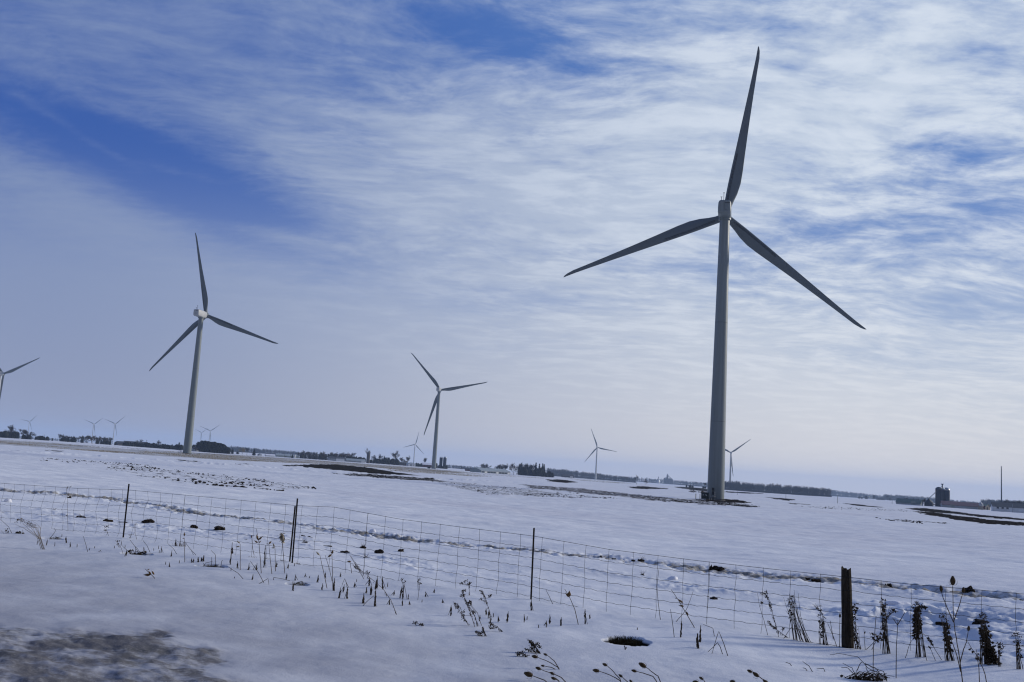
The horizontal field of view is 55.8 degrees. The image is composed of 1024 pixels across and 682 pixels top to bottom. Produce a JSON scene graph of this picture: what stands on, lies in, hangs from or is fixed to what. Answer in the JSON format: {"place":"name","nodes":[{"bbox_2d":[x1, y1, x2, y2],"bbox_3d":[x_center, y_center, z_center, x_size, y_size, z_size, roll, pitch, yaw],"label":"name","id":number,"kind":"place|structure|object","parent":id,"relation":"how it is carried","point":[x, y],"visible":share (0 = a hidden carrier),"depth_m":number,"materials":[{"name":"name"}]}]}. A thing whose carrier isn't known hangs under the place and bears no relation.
{"place":"outdoors","nodes":[
{"label":"outdoors","id":0,"kind":"place"},
{"bbox_2d":[0,438,1023,681],"bbox_3d":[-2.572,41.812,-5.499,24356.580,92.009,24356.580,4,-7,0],"label":"snow ground","id":1,"kind":"structure","parent":0,"point":[75,611],"depth_m":18.65,"materials":[{"name":"white snow"}]},
{"bbox_2d":[1,431,9,437],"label":"evergreen bush","id":2,"kind":"object","parent":1,"relation":"on","point":[5,434],"visible":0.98,"depth_m":969.74,"materials":[{"name":"green plant"}]},
{"bbox_2d":[5,526,24,533],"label":"stalk clump","id":3,"kind":"object","parent":1,"relation":"on","point":[19,532],"visible":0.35,"depth_m":21.11,"materials":[{"name":"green plant"}]},
{"bbox_2d":[0,357,39,397],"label":"wind turbine","id":4,"kind":"object","parent":1,"relation":"on","point":[2,373],"visible":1,"depth_m":1108.58,"materials":[{"name":"paint"}]},
{"bbox_2d":[14,518,44,548],"bbox_3d":[-9.166,3.685,18.412,0.595,0.617,0.207,6,-8,-18],"label":"grass clump","id":5,"kind":"object","parent":1,"relation":"on","point":[35,534],"visible":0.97,"depth_m":18.45,"materials":[{"name":"beige plant"}]},
{"bbox_2d":[105,417,123,443],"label":"wind turbine","id":6,"kind":"object","parent":1,"relation":"on","point":[114,429],"visible":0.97,"depth_m":3899.37,"materials":[{"name":"paint"}]},
{"bbox_2d":[116,441,124,445],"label":"farm barn","id":7,"kind":"structure","parent":1,"relation":"on","point":[120,443],"depth_m":1083.91,"materials":[{"name":"grey"}]},
{"bbox_2d":[126,546,152,554],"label":"stalk clump","id":8,"kind":"object","parent":1,"relation":"on","point":[138,553],"visible":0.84,"depth_m":18.55,"materials":[{"name":"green plant"}]},
{"bbox_2d":[140,517,154,522],"bbox_3d":[-10.059,4.983,26.736,0.389,0.267,0.213,6,-8,-19],"label":"earth clod","id":9,"kind":"object","parent":1,"relation":"on","point":[148,521],"visible":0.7,"depth_m":26.69,"materials":[{"name":"black soil"}]},
{"bbox_2d":[144,569,154,577],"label":"milkweed","id":10,"kind":"object","parent":1,"relation":"on","point":[149,574],"visible":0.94,"depth_m":15.04,"materials":[{"name":"brown plant"}]},
{"bbox_2d":[204,441,211,447],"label":"pine tree","id":11,"kind":"object","parent":1,"relation":"on","point":[207,445],"visible":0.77,"depth_m":1000.67,"materials":[{"name":"green plant"}]},
{"bbox_2d":[203,550,222,567],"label":"stalk clump","id":12,"kind":"object","parent":1,"relation":"on","point":[211,562],"visible":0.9,"depth_m":17.59,"materials":[{"name":"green plant"}]},
{"bbox_2d":[149,233,277,453],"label":"wind turbine","id":13,"kind":"object","parent":1,"relation":"on","point":[202,315],"visible":0.98,"depth_m":554.62,"materials":[{"name":"paint"}]},
{"bbox_2d":[213,524,224,530],"bbox_3d":[-7.881,5.035,26.053,0.328,0.247,0.247,6,-8,-16],"label":"earth clod","id":14,"kind":"object","parent":1,"relation":"on","point":[218,528],"visible":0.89,"depth_m":26.00,"materials":[{"name":"black soil"}]},
{"bbox_2d":[254,529,262,572],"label":"milkweed","id":15,"kind":"object","parent":1,"relation":"on","point":[258,539],"visible":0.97,"depth_m":17.26,"materials":[{"name":"brown plant"}]},
{"bbox_2d":[228,446,297,454],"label":"hazy wood","id":16,"kind":"object","parent":1,"relation":"on","point":[263,451],"visible":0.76,"depth_m":2669.79,"materials":[{"name":"grey plant"}]},
{"bbox_2d":[263,545,265,566],"bbox_3d":[-4.605,4.045,18.041,0.066,0.461,0.039,9,-9,-35],"label":"weed stub","id":17,"kind":"object","parent":1,"relation":"on","point":[264,562],"visible":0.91,"depth_m":18.03,"materials":[{"name":"brown plant"}]},
{"bbox_2d":[278,533,284,572],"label":"milkweed","id":18,"kind":"object","parent":1,"relation":"on","point":[281,537],"visible":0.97,"depth_m":17.46,"materials":[{"name":"brown plant"}]},
{"bbox_2d":[275,454,298,457],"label":"poultry barn","id":19,"kind":"structure","parent":1,"relation":"on","point":[282,455],"depth_m":1348.83,"materials":[{"name":"metal"}]},
{"bbox_2d":[292,581,307,585],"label":"stalk clump","id":20,"kind":"object","parent":1,"relation":"on","point":[299,583],"visible":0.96,"depth_m":16.25,"materials":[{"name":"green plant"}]},
{"bbox_2d":[0,440,618,483],"bbox_3d":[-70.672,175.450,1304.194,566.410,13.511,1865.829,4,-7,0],"label":"corn stubble","id":21,"kind":"object","parent":1,"relation":"on","point":[298,461],"visible":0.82,"depth_m":544.70,"materials":[{"name":"beige plant"}]},
{"bbox_2d":[327,550,332,588],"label":"milkweed","id":22,"kind":"object","parent":1,"relation":"on","point":[332,569],"visible":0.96,"depth_m":15.84,"materials":[{"name":"brown plant"}]},
{"bbox_2d":[328,456,344,461],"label":"white shed","id":23,"kind":"structure","parent":1,"relation":"on","point":[331,458],"depth_m":1187.25,"materials":[{"name":"white metal"}]},
{"bbox_2d":[345,458,364,462],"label":"shed","id":24,"kind":"structure","parent":1,"relation":"on","point":[355,460],"depth_m":1201.81,"materials":[{"name":"metal"}]},
{"bbox_2d":[366,452,369,462],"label":"old silo","id":25,"kind":"object","parent":1,"relation":"on","point":[368,458],"visible":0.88,"depth_m":1216.24,"materials":[{"name":"concrete"}]},
{"bbox_2d":[352,558,396,614],"bbox_3d":[-1.983,3.542,13.920,0.750,0.830,0.088,4,-7,-2],"label":"goldenrod","id":26,"kind":"object","parent":1,"relation":"on","point":[355,566],"visible":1,"depth_m":13.94,"materials":[{"name":"brown plant"}]},
{"bbox_2d":[391,451,399,458],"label":"bare tree","id":27,"kind":"object","parent":1,"relation":"on","point":[395,454],"visible":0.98,"depth_m":1290.20,"materials":[{"name":"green plant"}]},
{"bbox_2d":[406,433,423,462],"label":"wind turbine","id":28,"kind":"object","parent":1,"relation":"on","point":[414,449],"visible":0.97,"depth_m":3580.42,"materials":[{"name":"paint"}]},
{"bbox_2d":[422,462,431,466],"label":"farm barn","id":29,"kind":"structure","parent":1,"relation":"on","point":[426,464],"depth_m":1376.89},
{"bbox_2d":[443,457,446,465],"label":"twin silo","id":30,"kind":"object","parent":1,"relation":"on","point":[444,460],"visible":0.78,"depth_m":1403.64,"materials":[{"name":"metal"}]},
{"bbox_2d":[411,353,486,468],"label":"wind turbine","id":31,"kind":"object","parent":1,"relation":"on","point":[437,402],"visible":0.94,"depth_m":983.88,"materials":[{"name":"paint"}]},
{"bbox_2d":[453,602,467,623],"bbox_3d":[-0.713,3.819,13.516,0.250,0.338,0.093,2,-8,14],"label":"goldenrod","id":32,"kind":"object","parent":1,"relation":"on","point":[458,606],"visible":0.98,"depth_m":13.52,"materials":[{"name":"brown plant"}]},
{"bbox_2d":[446,464,481,468],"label":"hazy wood","id":33,"kind":"object","parent":1,"relation":"on","point":[456,466],"visible":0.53,"depth_m":2742.17,"materials":[{"name":"grey plant"}]},
{"bbox_2d":[460,579,471,594],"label":"dry weed","id":34,"kind":"object","parent":1,"relation":"on","point":[462,583],"visible":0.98,"depth_m":16.34,"materials":[{"name":"brown plant"}]},
{"bbox_2d":[460,589,474,626],"bbox_3d":[-0.612,3.711,13.418,0.250,0.535,0.113,4,-7,0],"label":"goldenrod","id":35,"kind":"object","parent":1,"relation":"on","point":[463,595],"visible":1,"depth_m":13.42,"materials":[{"name":"brown plant"}]},
{"bbox_2d":[461,601,477,625],"bbox_3d":[-0.577,3.802,13.469,0.258,0.374,0.105,4,-7,0],"label":"goldenrod","id":36,"kind":"object","parent":1,"relation":"on","point":[472,611],"visible":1,"depth_m":13.46,"materials":[{"name":"brown plant"}]},
{"bbox_2d":[475,627,485,635],"bbox_3d":[-0.405,3.812,12.672,0.163,0.149,0.105,4,-7,0],"label":"goldenrod","id":37,"kind":"object","parent":1,"relation":"on","point":[478,632],"visible":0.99,"depth_m":12.66,"materials":[{"name":"brown plant"}]},
{"bbox_2d":[479,590,491,621],"bbox_3d":[-0.383,3.812,13.864,0.210,0.483,0.092,3,-8,6],"label":"goldenrod","id":38,"kind":"object","parent":1,"relation":"on","point":[486,602],"visible":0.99,"depth_m":13.87,"materials":[{"name":"brown plant"}]},
{"bbox_2d":[470,467,509,474],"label":"livestock barn","id":39,"kind":"structure","parent":1,"relation":"on","point":[492,470],"depth_m":1184.31,"materials":[{"name":"metal"}]},
{"bbox_2d":[40,458,949,523],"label":"field clods","id":40,"kind":"object","parent":1,"relation":"on","point":[308,487],"visible":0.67,"depth_m":160.56,"materials":[{"name":"brown soil"}]},
{"bbox_2d":[488,622,502,631],"bbox_3d":[-0.223,3.892,13.126,0.212,0.152,0.098,4,-7,0],"label":"goldenrod","id":41,"kind":"object","parent":1,"relation":"on","point":[491,624],"visible":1,"depth_m":13.11,"materials":[{"name":"brown plant"}]},
{"bbox_2d":[0,483,1023,650],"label":"wire fence","id":42,"kind":"object","parent":1,"relation":"on","point":[847,640],"visible":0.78,"depth_m":15.84,"materials":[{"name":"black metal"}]},
{"bbox_2d":[509,464,516,474],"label":"russet tree","id":43,"kind":"object","parent":1,"relation":"on","point":[514,467],"visible":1,"depth_m":1217.94,"materials":[{"name":"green plant"}]},
{"bbox_2d":[515,466,522,474],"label":"evergreen bush","id":44,"kind":"object","parent":1,"relation":"on","point":[519,469],"visible":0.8,"depth_m":1220.50,"materials":[{"name":"green plant"}]},
{"bbox_2d":[515,651,529,656],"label":"goldenrod","id":45,"kind":"object","parent":1,"relation":"on","point":[518,653],"visible":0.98,"depth_m":11.21,"materials":[{"name":"brown plant"}]},
{"bbox_2d":[524,639,541,653],"bbox_3d":[0.250,3.665,11.560,0.215,0.199,0.106,2,-8,8],"label":"goldenrod","id":46,"kind":"object","parent":1,"relation":"on","point":[533,645],"visible":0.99,"depth_m":11.56,"materials":[{"name":"brown plant"}]},
{"bbox_2d":[524,669,546,681],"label":"teasel","id":47,"kind":"object","parent":1,"relation":"on","point":[529,674],"visible":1,"depth_m":9.62,"materials":[{"name":"brown plant"}]},
{"bbox_2d":[538,467,544,475],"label":"pine tree","id":48,"kind":"object","parent":1,"relation":"on","point":[541,471],"visible":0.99,"depth_m":1197.24,"materials":[{"name":"green plant"}]},
{"bbox_2d":[532,653,558,668],"bbox_3d":[0.377,3.509,10.576,0.338,0.192,0.059,3,-8,5],"label":"teasel","id":49,"kind":"object","parent":1,"relation":"on","point":[535,656],"visible":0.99,"depth_m":10.57,"materials":[{"name":"brown plant"}]},
{"bbox_2d":[535,667,565,681],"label":"teasel","id":50,"kind":"object","parent":1,"relation":"on","point":[551,673],"visible":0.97,"depth_m":9.76,"materials":[{"name":"brown plant"}]},
{"bbox_2d":[561,474,573,477],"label":"hip house","id":51,"kind":"structure","parent":1,"relation":"on","point":[568,475],"depth_m":1623.90,"materials":[{"name":"white"}]},
{"bbox_2d":[565,590,578,624],"bbox_3d":[0.868,3.896,14.106,0.249,0.526,0.052,1,-8,19],"label":"milkweed","id":52,"kind":"object","parent":1,"relation":"on","point":[568,594],"visible":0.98,"depth_m":14.13,"materials":[{"name":"brown plant"}]},
{"bbox_2d":[546,468,635,482],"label":"dark wood","id":53,"kind":"object","parent":1,"relation":"on","point":[583,474],"visible":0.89,"depth_m":2628.33,"materials":[{"name":"grey plant"}]},
{"bbox_2d":[586,429,616,479],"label":"wind turbine","id":54,"kind":"object","parent":1,"relation":"on","point":[596,449],"visible":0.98,"depth_m":2427.53,"materials":[{"name":"paint"}]},
{"bbox_2d":[593,663,620,681],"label":"teasel","id":55,"kind":"object","parent":1,"relation":"on","point":[597,670],"visible":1,"depth_m":9.86,"materials":[{"name":"brown plant"}]},
{"bbox_2d":[608,634,642,645],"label":"grass tuft","id":56,"kind":"object","parent":1,"relation":"on","point":[625,640],"visible":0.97,"depth_m":12.77,"materials":[{"name":"brown plant"}]},
{"bbox_2d":[631,662,660,681],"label":"teasel","id":57,"kind":"object","parent":1,"relation":"on","point":[642,665],"visible":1,"depth_m":9.91,"materials":[{"name":"brown plant"}]},
{"bbox_2d":[663,474,672,483],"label":"grain elevator","id":58,"kind":"object","parent":1,"relation":"on","point":[666,480],"visible":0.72,"depth_m":4003.86,"materials":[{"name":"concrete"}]},
{"bbox_2d":[629,477,707,486],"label":"pale wood","id":59,"kind":"object","parent":1,"relation":"on","point":[700,484],"visible":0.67,"depth_m":4237.96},
{"bbox_2d":[667,576,677,579],"bbox_3d":[3.418,5.071,20.579,0.227,0.147,0.176,2,-8,10],"label":"snow chunk","id":60,"kind":"object","parent":1,"relation":"on","point":[673,578],"visible":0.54,"depth_m":20.55,"materials":[{"name":"white snow"}]},
{"bbox_2d":[672,591,694,627],"bbox_3d":[2.574,4.032,14.517,0.402,0.566,0.061,2,-8,13],"label":"milkweed","id":61,"kind":"object","parent":1,"relation":"on","point":[682,606],"visible":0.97,"depth_m":14.52,"materials":[{"name":"brown plant"}]},
{"bbox_2d":[700,492,708,498],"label":"transformer box","id":62,"kind":"object","parent":1,"relation":"on","point":[704,495],"visible":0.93,"depth_m":260.83,"materials":[{"name":"metal"}]},
{"bbox_2d":[564,46,865,499],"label":"wind turbine","id":63,"kind":"object","parent":1,"relation":"on","point":[716,461],"visible":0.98,"depth_m":269.96,"materials":[{"name":"paint"}]},
{"bbox_2d":[711,487,714,495],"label":"door","id":64,"kind":"structure","parent":63,"relation":"in","point":[713,488],"depth_m":260.53,"materials":[{"name":"paint"}]},
{"bbox_2d":[710,564,724,570],"bbox_3d":[4.919,5.473,23.204,0.371,0.221,0.208,0,-8,24],"label":"earth clod","id":65,"kind":"object","parent":1,"relation":"on","point":[715,567],"visible":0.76,"depth_m":23.16,"materials":[{"name":"brown soil"}]},
{"bbox_2d":[712,632,727,655],"bbox_3d":[2.609,3.800,12.096,0.231,0.334,0.015,-1,-8,28],"label":"dry stick","id":66,"kind":"object","parent":1,"relation":"on","point":[723,643],"visible":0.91,"depth_m":12.11,"materials":[{"name":"brown plant"}]},
{"bbox_2d":[725,440,748,481],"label":"wind turbine","id":67,"kind":"object","parent":1,"relation":"on","point":[731,460],"visible":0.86,"depth_m":2032.71,"materials":[{"name":"paint"}]},
{"bbox_2d":[747,670,767,681],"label":"teasel","id":68,"kind":"object","parent":1,"relation":"on","point":[755,674],"visible":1,"depth_m":9.93,"materials":[{"name":"brown plant"}]},
{"bbox_2d":[760,589,779,636],"bbox_3d":[3.781,4.010,14.186,0.294,0.698,0.105,2,-8,14],"label":"dry weed","id":69,"kind":"object","parent":1,"relation":"on","point":[765,596],"visible":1,"depth_m":14.19,"materials":[{"name":"brown plant"}]},
{"bbox_2d":[768,621,786,636],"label":"dry weed","id":70,"kind":"object","parent":1,"relation":"on","point":[773,627],"visible":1,"depth_m":14.14,"materials":[{"name":"brown plant"}]},
{"bbox_2d":[724,481,831,496],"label":"bare woodlot","id":71,"kind":"object","parent":1,"relation":"on","point":[777,488],"visible":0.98,"depth_m":1874.98,"materials":[{"name":"brown plant"}]},
{"bbox_2d":[783,593,810,642],"bbox_3d":[4.136,3.999,14.034,0.409,0.751,0.271,4,-7,0],"label":"stalk bundle","id":72,"kind":"object","parent":1,"relation":"on","point":[791,611],"visible":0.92,"depth_m":14.00,"materials":[{"name":"brown plant"}]},
{"bbox_2d":[817,611,827,644],"bbox_3d":[4.458,4.136,13.879,0.164,0.496,0.262,5,-8,-10],"label":"stalk bundle","id":73,"kind":"object","parent":1,"relation":"on","point":[822,631],"visible":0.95,"depth_m":13.89,"materials":[{"name":"brown plant"}]},
{"bbox_2d":[850,603,860,648],"bbox_3d":[4.822,4.010,13.566,0.137,0.709,0.212,-2,-9,35],"label":"dry weed","id":74,"kind":"object","parent":1,"relation":"on","point":[854,633],"visible":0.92,"depth_m":13.56,"materials":[{"name":"brown plant"}]},
{"bbox_2d":[831,490,883,498],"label":"pale wood","id":75,"kind":"object","parent":1,"relation":"on","point":[846,494],"visible":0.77,"depth_m":4340.28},
{"bbox_2d":[830,653,894,681],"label":"brush heap","id":76,"kind":"object","parent":1,"relation":"on","point":[877,676],"visible":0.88,"depth_m":10.97,"materials":[{"name":"brown plant"}]},
{"bbox_2d":[859,632,882,649],"bbox_3d":[4.975,4.166,13.466,0.361,0.369,0.153,4,-7,0],"label":"dry weed","id":77,"kind":"object","parent":1,"relation":"on","point":[877,636],"visible":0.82,"depth_m":13.44,"materials":[{"name":"brown plant"}]},
{"bbox_2d":[873,620,875,669],"bbox_3d":[4.212,3.571,11.256,0.017,0.721,0.074,-4,-10,44],"label":"dry stick","id":78,"kind":"object","parent":1,"relation":"on","point":[873,646],"visible":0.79,"depth_m":11.25,"materials":[{"name":"brown plant"}]},
{"bbox_2d":[879,597,890,653],"bbox_3d":[5.055,3.884,13.146,0.154,0.776,0.230,5,-8,-13],"label":"stalk bundle","id":79,"kind":"object","parent":1,"relation":"on","point":[884,628],"visible":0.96,"depth_m":13.11,"materials":[{"name":"brown plant"}]},
{"bbox_2d":[884,607,897,634],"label":"dry weed","id":80,"kind":"object","parent":1,"relation":"on","point":[890,614],"visible":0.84,"depth_m":14.07,"materials":[{"name":"brown plant"}]},
{"bbox_2d":[883,600,909,604],"bbox_3d":[6.912,4.764,17.359,0.377,0.212,0.495,11,-10,-44],"label":"snow chunk","id":81,"kind":"object","parent":1,"relation":"on","point":[893,602],"visible":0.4,"depth_m":17.27,"materials":[{"name":"white snow"}]},
{"bbox_2d":[893,612,904,677],"bbox_3d":[4.476,3.531,11.205,0.137,0.769,0.068,1,-8,22],"label":"dry stick","id":82,"kind":"object","parent":1,"relation":"on","point":[897,623],"visible":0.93,"depth_m":11.21,"materials":[{"name":"brown plant"}]},
{"bbox_2d":[883,494,934,502],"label":"trees","id":83,"kind":"object","parent":1,"relation":"on","point":[895,497],"visible":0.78,"depth_m":3327.92,"materials":[{"name":"grey plant"}]},
{"bbox_2d":[896,498,923,505],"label":"green barn","id":84,"kind":"structure","parent":1,"relation":"on","point":[909,501],"depth_m":809.53,"materials":[{"name":"metal"}]},
{"bbox_2d":[911,601,925,656],"bbox_3d":[5.333,3.800,12.725,0.226,0.744,0.186,9,-9,-35],"label":"stalk bundle","id":85,"kind":"object","parent":1,"relation":"on","point":[917,625],"visible":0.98,"depth_m":12.72,"materials":[{"name":"brown plant"}]},
{"bbox_2d":[911,603,927,647],"bbox_3d":[5.382,3.826,12.774,0.218,0.717,0.140,-1,-9,30],"label":"dry weed","id":86,"kind":"object","parent":1,"relation":"on","point":[924,607],"visible":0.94,"depth_m":12.77,"materials":[{"name":"brown plant"}]},
{"bbox_2d":[905,627,941,660],"bbox_3d":[5.293,3.873,12.432,0.415,0.455,0.205,4,-7,0],"label":"dry weed","id":87,"kind":"object","parent":1,"relation":"on","point":[929,640],"visible":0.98,"depth_m":12.40,"materials":[{"name":"brown plant"}]},
{"bbox_2d":[924,499,932,505],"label":"grain bin","id":88,"kind":"object","parent":1,"relation":"on","point":[928,502],"visible":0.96,"depth_m":809.99,"materials":[{"name":"grey metal"}]},
{"bbox_2d":[935,487,941,506],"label":"dark silo","id":89,"kind":"object","parent":1,"relation":"on","point":[938,496],"visible":0.86,"depth_m":803.45,"materials":[{"name":"grey metal"}]},
{"bbox_2d":[943,487,949,500],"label":"dark silo","id":90,"kind":"object","parent":1,"relation":"on","point":[946,493],"visible":0.65,"depth_m":804.06,"materials":[{"name":"metal"}]},
{"bbox_2d":[939,613,954,660],"bbox_3d":[5.496,3.767,12.293,0.211,0.613,0.204,7,-8,-24],"label":"stalk bundle","id":91,"kind":"object","parent":1,"relation":"on","point":[946,640],"visible":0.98,"depth_m":12.25,"materials":[{"name":"brown plant"}]},
{"bbox_2d":[939,576,970,681],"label":"teasel","id":92,"kind":"object","parent":1,"relation":"on","point":[952,580],"visible":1,"depth_m":10.46,"materials":[{"name":"brown plant"}]},
{"bbox_2d":[940,501,983,508],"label":"red barn","id":93,"kind":"structure","parent":1,"relation":"on","point":[963,505],"depth_m":763.77,"materials":[{"name":"metal"}]},
{"bbox_2d":[964,586,974,592],"bbox_3d":[8.900,4.890,18.836,0.223,0.259,0.170,0,-8,25],"label":"earth clod","id":94,"kind":"object","parent":1,"relation":"on","point":[967,590],"visible":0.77,"depth_m":18.83,"materials":[{"name":"brown soil"}]},
{"bbox_2d":[972,618,989,623],"bbox_3d":[7.298,4.386,15.011,0.234,0.132,0.330,11,-10,-43],"label":"earth clod","id":95,"kind":"object","parent":1,"relation":"on","point":[976,621],"visible":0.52,"depth_m":14.97,"materials":[{"name":"brown soil"}]},
{"bbox_2d":[983,504,989,509],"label":"green shed","id":96,"kind":"structure","parent":1,"relation":"on","point":[986,506],"depth_m":777.00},
{"bbox_2d":[978,612,1000,664],"bbox_3d":[5.819,3.651,11.816,0.228,0.652,0.266,9,-9,-37],"label":"stalk bundle","id":97,"kind":"object","parent":1,"relation":"on","point":[988,652],"visible":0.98,"depth_m":11.81,"materials":[{"name":"brown plant"}]},
{"bbox_2d":[1001,466,1001,501],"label":"radio mast","id":98,"kind":"object","parent":1,"relation":"on","point":[1001,483],"visible":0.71,"depth_m":1016.94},
{"bbox_2d":[980,498,1023,506],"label":"dark wood","id":99,"kind":"object","parent":1,"relation":"on","point":[988,501],"visible":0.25,"depth_m":2223.23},
{"bbox_2d":[991,502,1023,512],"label":"white barn","id":100,"kind":"structure","parent":1,"relation":"on","point":[1007,507],"depth_m":688.80,"materials":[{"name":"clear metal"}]},
{"bbox_2d":[1011,632,1023,668],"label":"stalk bundle","id":101,"kind":"object","parent":1,"relation":"on","point":[1018,658],"visible":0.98,"depth_m":11.37,"materials":[{"name":"brown plant"}]},
{"bbox_2d":[0,0,1023,502],"label":"sky","id":102,"kind":"structure","parent":0,"point":[362,186],"materials":[{"name":"blue"}]},
{"bbox_2d":[968,643,986,681],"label":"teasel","id":103,"kind":"object","parent":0,"point":[977,658],"visible":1,"depth_m":10.28,"materials":[{"name":"brown plant"}]},
{"bbox_2d":[995,642,1004,666],"bbox_3d":[5.831,3.766,11.584,0.206,0.313,0.108,9,-9,-37],"label":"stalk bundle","id":104,"kind":"object","parent":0,"point":[999,652],"visible":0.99,"depth_m":11.62,"materials":[{"name":"brown plant"}]}
]}

